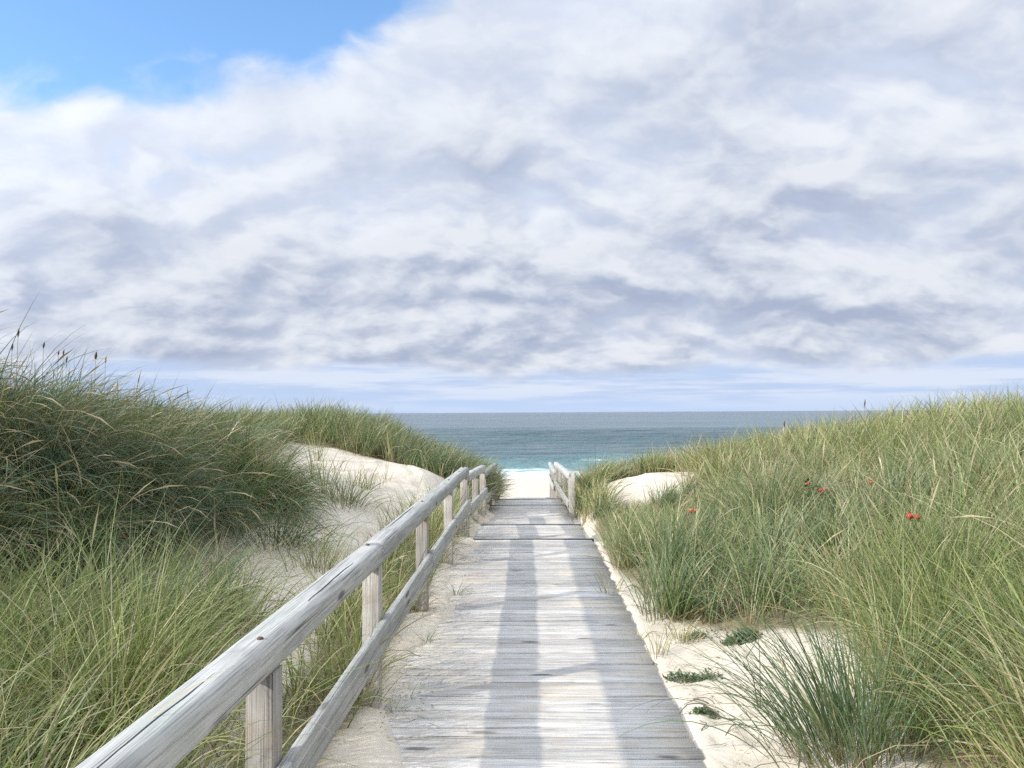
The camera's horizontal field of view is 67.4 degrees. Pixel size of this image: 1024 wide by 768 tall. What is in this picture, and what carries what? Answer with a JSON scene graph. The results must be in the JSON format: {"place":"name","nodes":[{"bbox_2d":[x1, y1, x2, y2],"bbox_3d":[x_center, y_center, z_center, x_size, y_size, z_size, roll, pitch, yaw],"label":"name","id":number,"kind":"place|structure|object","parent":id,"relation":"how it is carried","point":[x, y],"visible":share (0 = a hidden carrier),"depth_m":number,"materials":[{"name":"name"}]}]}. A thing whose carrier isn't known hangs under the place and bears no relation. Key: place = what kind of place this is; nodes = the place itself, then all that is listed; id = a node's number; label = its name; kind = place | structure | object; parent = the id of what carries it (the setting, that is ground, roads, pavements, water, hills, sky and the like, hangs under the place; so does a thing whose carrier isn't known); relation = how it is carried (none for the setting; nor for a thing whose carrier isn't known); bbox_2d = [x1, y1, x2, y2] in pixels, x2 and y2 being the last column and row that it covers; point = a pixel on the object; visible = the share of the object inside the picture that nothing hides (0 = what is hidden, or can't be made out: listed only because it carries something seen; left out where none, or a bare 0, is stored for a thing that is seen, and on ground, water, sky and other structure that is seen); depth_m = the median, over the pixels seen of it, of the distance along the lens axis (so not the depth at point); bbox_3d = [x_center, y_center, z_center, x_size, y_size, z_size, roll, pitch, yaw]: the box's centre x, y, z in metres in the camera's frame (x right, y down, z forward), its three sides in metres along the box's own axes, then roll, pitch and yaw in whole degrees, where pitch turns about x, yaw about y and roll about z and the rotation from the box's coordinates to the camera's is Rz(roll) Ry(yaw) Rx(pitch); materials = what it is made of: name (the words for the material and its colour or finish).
{"place":"outdoors","nodes":[
{"label":"outdoors","id":0,"kind":"place"},
{"bbox_2d":[0,434,1023,767],"bbox_3d":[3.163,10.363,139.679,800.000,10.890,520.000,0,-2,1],"label":"sand ground","id":1,"kind":"structure","parent":0,"point":[386,752],"depth_m":5.52,"materials":[{"name":"beige sand"}]},
{"bbox_2d":[16,329,19,380],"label":"seed stalk","id":2,"kind":"object","parent":1,"relation":"on","point":[17,350],"visible":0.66,"depth_m":8.34,"materials":[{"name":"plant"}]},
{"bbox_2d":[93,351,96,410],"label":"seed stalk","id":3,"kind":"object","parent":1,"relation":"on","point":[95,356],"visible":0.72,"depth_m":9.32,"materials":[{"name":"plant"}]},
{"bbox_2d":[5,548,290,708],"bbox_3d":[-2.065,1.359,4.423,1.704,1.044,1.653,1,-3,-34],"label":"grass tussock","id":4,"kind":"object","parent":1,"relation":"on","point":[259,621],"depth_m":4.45,"materials":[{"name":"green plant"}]},
{"bbox_2d":[0,287,356,625],"bbox_3d":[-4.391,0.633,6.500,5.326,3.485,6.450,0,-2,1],"label":"dune grass","id":5,"kind":"structure","parent":1,"relation":"on","point":[58,451],"depth_m":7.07,"materials":[{"name":"green plant"}]},
{"bbox_2d":[82,514,341,638],"bbox_3d":[-2.073,1.399,5.589,1.796,0.928,1.935,0,-2,1],"label":"grass tussock","id":6,"kind":"object","parent":1,"relation":"on","point":[259,609],"depth_m":5.67,"materials":[{"name":"green plant"}]},
{"bbox_2d":[0,466,449,767],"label":"dune grass","id":7,"kind":"structure","parent":1,"relation":"on","point":[28,738],"depth_m":3.74,"materials":[{"name":"green plant"}]},
{"bbox_2d":[193,479,373,566],"bbox_3d":[-2.461,1.530,8.350,1.718,1.049,1.849,-1,-2,15],"label":"grass tussock","id":8,"kind":"object","parent":1,"relation":"on","point":[275,536],"depth_m":8.33,"materials":[{"name":"green plant"}]},
{"bbox_2d":[118,472,495,767],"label":"dune grass","id":9,"kind":"structure","parent":1,"relation":"on","point":[436,521],"depth_m":5.05,"materials":[{"name":"green plant"}]},
{"bbox_2d":[279,445,348,494],"bbox_3d":[-2.706,1.229,10.799,1.073,0.774,0.957,0,-2,-20],"label":"grass tussock","id":10,"kind":"object","parent":1,"relation":"on","point":[325,474],"depth_m":10.87,"materials":[{"name":"green plant"}]},
{"bbox_2d":[299,441,335,479],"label":"grass tussock","id":11,"kind":"object","parent":1,"relation":"on","point":[315,463],"depth_m":12.95,"materials":[{"name":"green plant"}]},
{"bbox_2d":[260,502,378,574],"bbox_3d":[-1.886,1.515,7.467,1.388,0.714,1.463,0,-2,1],"label":"grass tussock","id":12,"kind":"object","parent":1,"relation":"on","point":[325,552],"depth_m":7.59,"materials":[{"name":"green plant"}]},
{"bbox_2d":[305,421,334,460],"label":"grass tussock","id":13,"kind":"object","parent":1,"relation":"on","point":[319,455],"depth_m":14.67,"materials":[{"name":"green plant"}]},
{"bbox_2d":[128,390,519,505],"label":"dune grass","id":14,"kind":"structure","parent":1,"relation":"on","point":[361,434],"depth_m":17.30,"materials":[{"name":"green plant"}]},
{"bbox_2d":[328,453,352,471],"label":"grass tussock","id":15,"kind":"object","parent":1,"relation":"on","point":[339,460],"depth_m":14.03,"materials":[{"name":"green plant"}]},
{"bbox_2d":[310,461,399,516],"bbox_3d":[-2.200,1.459,10.677,1.454,0.868,1.773,-2,-3,39],"label":"grass tussock","id":16,"kind":"object","parent":1,"relation":"on","point":[353,500],"depth_m":10.68,"materials":[{"name":"green plant"}]},
{"bbox_2d":[348,463,366,487],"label":"grass tussock","id":17,"kind":"object","parent":1,"relation":"on","point":[357,477],"depth_m":12.97,"materials":[{"name":"green plant"}]},
{"bbox_2d":[303,651,414,708],"bbox_3d":[-0.903,1.652,4.389,0.620,0.430,0.600,-2,-2,30],"label":"grass tuft","id":18,"kind":"object","parent":1,"relation":"on","point":[358,702],"visible":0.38,"depth_m":4.38,"materials":[{"name":"green plant"}]},
{"bbox_2d":[356,458,382,489],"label":"grass tussock","id":19,"kind":"object","parent":1,"relation":"on","point":[369,485],"depth_m":12.96,"materials":[{"name":"green plant"}]},
{"bbox_2d":[390,565,444,614],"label":"grass tuft","id":20,"kind":"object","parent":1,"relation":"on","point":[415,609],"visible":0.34,"depth_m":6.42,"materials":[{"name":"green plant"}]},
{"bbox_2d":[430,536,457,564],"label":"grass tuft","id":21,"kind":"object","parent":1,"relation":"on","point":[447,553],"visible":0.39,"depth_m":8.50,"materials":[{"name":"plant"}]},
{"bbox_2d":[139,481,935,767],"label":"straw litter","id":22,"kind":"object","parent":1,"relation":"on","point":[658,638],"visible":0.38,"depth_m":4.93,"materials":[{"name":"beige plant"}]},
{"bbox_2d":[384,497,704,767],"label":"boardwalk","id":23,"kind":"structure","parent":1,"relation":"on","point":[545,666],"depth_m":5.02,"materials":[{"name":"grey wood"}]},
{"bbox_2d":[75,467,470,767],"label":"wooden railing","id":24,"kind":"object","parent":23,"relation":"attached to","point":[175,733],"visible":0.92,"depth_m":2.82,"materials":[{"name":"wood"}]},
{"bbox_2d":[409,626,440,642],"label":"grass sprig","id":25,"kind":"object","parent":23,"relation":"on","point":[428,636],"depth_m":5.72,"materials":[{"name":"green plant"}]},
{"bbox_2d":[442,575,470,596],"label":"grass sprig","id":26,"kind":"object","parent":23,"relation":"on","point":[459,588],"depth_m":7.19,"materials":[{"name":"beige plant"}]},
{"bbox_2d":[468,465,487,536],"bbox_3d":[-0.601,2.163,12.911,0.162,1.631,4.170,0,-2,1],"label":"wooden railing","id":27,"kind":"object","parent":23,"relation":"attached to","point":[475,473],"visible":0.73,"depth_m":12.86,"materials":[{"name":"grey wood"}]},
{"bbox_2d":[485,463,496,514],"bbox_3d":[-0.492,2.586,17.683,0.162,1.533,5.100,0,-2,1],"label":"wooden railing","id":28,"kind":"object","parent":23,"relation":"attached to","point":[490,493],"visible":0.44,"depth_m":16.32,"materials":[{"name":"grey wood"}]},
{"bbox_2d":[548,462,555,497],"bbox_3d":[1.425,4.075,27.144,0.145,2.429,5.800,0,-2,1],"label":"wooden railing","id":29,"kind":"object","parent":23,"relation":"attached to","point":[551,474],"visible":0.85,"depth_m":27.01,"materials":[{"name":"grey wood"}]},
{"bbox_2d":[554,462,574,519],"bbox_3d":[1.269,2.748,19.414,0.155,1.715,8.350,0,-2,1],"label":"wooden railing","id":30,"kind":"object","parent":23,"relation":"attached to","point":[565,472],"visible":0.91,"depth_m":15.95,"materials":[{"name":"grey wood"}]},
{"bbox_2d":[577,555,638,593],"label":"grass tuft","id":31,"kind":"object","parent":1,"relation":"on","point":[608,583],"visible":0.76,"depth_m":7.24,"materials":[{"name":"plant"}]},
{"bbox_2d":[636,622,686,663],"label":"grass tuft","id":32,"kind":"object","parent":1,"relation":"on","point":[664,647],"visible":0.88,"depth_m":5.37,"materials":[{"name":"beige plant"}]},
{"bbox_2d":[585,474,765,549],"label":"dune grass","id":33,"kind":"structure","parent":1,"relation":"on","point":[663,501],"depth_m":11.97,"materials":[{"name":"green plant"}]},
{"bbox_2d":[662,668,701,683],"bbox_3d":[1.089,1.851,4.873,0.257,0.086,0.192,0,-2,1],"label":"herb mat","id":34,"kind":"object","parent":1,"relation":"on","point":[685,676],"visible":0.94,"depth_m":4.87,"materials":[{"name":"green plant"}]},
{"bbox_2d":[656,613,708,644],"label":"grass tuft","id":35,"kind":"object","parent":1,"relation":"on","point":[684,639],"visible":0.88,"depth_m":5.59,"materials":[{"name":"beige plant"}]},
{"bbox_2d":[684,508,704,534],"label":"wild rose","id":36,"kind":"object","parent":1,"relation":"on","point":[694,510],"visible":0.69,"depth_m":8.73,"materials":[{"name":"red plant"}]},
{"bbox_2d":[688,705,719,718],"bbox_3d":[1.079,1.848,4.326,0.189,0.080,0.101,0,-2,1],"label":"herb mat","id":37,"kind":"object","parent":1,"relation":"on","point":[703,708],"visible":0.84,"depth_m":4.32,"materials":[{"name":"green plant"}]},
{"bbox_2d":[685,628,728,639],"bbox_3d":[1.469,1.860,5.713,0.427,0.078,0.218,0,-2,1],"label":"sandwort mat","id":38,"kind":"object","parent":1,"relation":"on","point":[702,634],"visible":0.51,"depth_m":5.69,"materials":[{"name":"green plant"}]},
{"bbox_2d":[693,667,722,680],"bbox_3d":[1.240,1.840,4.841,0.201,0.087,0.154,-1,-2,26],"label":"herb mat","id":39,"kind":"object","parent":1,"relation":"on","point":[694,678],"visible":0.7,"depth_m":4.85,"materials":[{"name":"green plant"}]},
{"bbox_2d":[694,541,755,618],"bbox_3d":[1.708,1.554,6.205,0.564,0.665,0.900,-2,-2,30],"label":"grass tuft","id":40,"kind":"object","parent":1,"relation":"on","point":[725,585],"visible":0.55,"depth_m":6.12,"materials":[{"name":"green plant"}]},
{"bbox_2d":[720,627,762,645],"bbox_3d":[1.622,1.778,5.422,0.306,0.143,0.205,0,-2,1],"label":"sandwort mat","id":41,"kind":"object","parent":1,"relation":"on","point":[737,638],"visible":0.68,"depth_m":5.40,"materials":[{"name":"green plant"}]},
{"bbox_2d":[685,531,813,626],"bbox_3d":[1.780,1.440,5.774,1.021,0.838,1.090,0,-2,1],"label":"grass tuft","id":42,"kind":"object","parent":1,"relation":"on","point":[750,619],"visible":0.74,"depth_m":5.76,"materials":[{"name":"green plant"}]},
{"bbox_2d":[746,636,758,708],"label":"dead stalk","id":43,"kind":"object","parent":1,"relation":"on","point":[751,673],"visible":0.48,"depth_m":4.33,"materials":[{"name":"plant"}]},
{"bbox_2d":[757,623,760,705],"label":"dead stalk","id":44,"kind":"object","parent":1,"relation":"on","point":[759,660],"visible":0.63,"depth_m":4.31,"materials":[{"name":"plant"}]},
{"bbox_2d":[551,378,1023,525],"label":"dune grass","id":45,"kind":"structure","parent":1,"relation":"on","point":[592,481],"depth_m":12.79,"materials":[{"name":"green plant"}]},
{"bbox_2d":[576,382,1023,636],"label":"dune grass","id":46,"kind":"structure","parent":1,"relation":"on","point":[970,457],"depth_m":6.96,"materials":[{"name":"green plant"}]},
{"bbox_2d":[797,478,829,513],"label":"wild rose","id":47,"kind":"object","parent":1,"relation":"on","point":[807,482],"visible":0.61,"depth_m":7.98,"materials":[{"name":"green plant"}]},
{"bbox_2d":[838,478,872,519],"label":"wild rose","id":48,"kind":"object","parent":1,"relation":"on","point":[862,485],"visible":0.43,"depth_m":7.67,"materials":[{"name":"green plant"}]},
{"bbox_2d":[743,432,1023,767],"bbox_3d":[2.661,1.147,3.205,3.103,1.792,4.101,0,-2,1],"label":"dune grass","id":49,"kind":"structure","parent":1,"relation":"on","point":[1003,721],"depth_m":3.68,"materials":[{"name":"green plant"}]},
{"bbox_2d":[879,513,920,572],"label":"wild rose","id":50,"kind":"object","parent":1,"relation":"on","point":[912,516],"visible":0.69,"depth_m":5.17,"materials":[{"name":"red plant"}]},
{"bbox_2d":[0,0,1023,413],"label":"sky","id":51,"kind":"structure","parent":0,"point":[404,206],"materials":[{"name":"white"}]},
{"bbox_2d":[275,410,942,477],"bbox_3d":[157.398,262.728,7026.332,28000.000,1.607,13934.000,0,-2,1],"label":"sea","id":52,"kind":"structure","parent":0,"point":[527,443],"depth_m":241.02,"materials":[{"name":"liquid"}]},
{"bbox_2d":[680,703,734,719],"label":"twig","id":53,"kind":"object","parent":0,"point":[709,708],"visible":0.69,"depth_m":4.31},
{"bbox_2d":[617,544,1023,767],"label":"grass tussock","id":54,"kind":"object","parent":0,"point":[826,731],"depth_m":3.55,"materials":[{"name":"green plant"}]}
]}

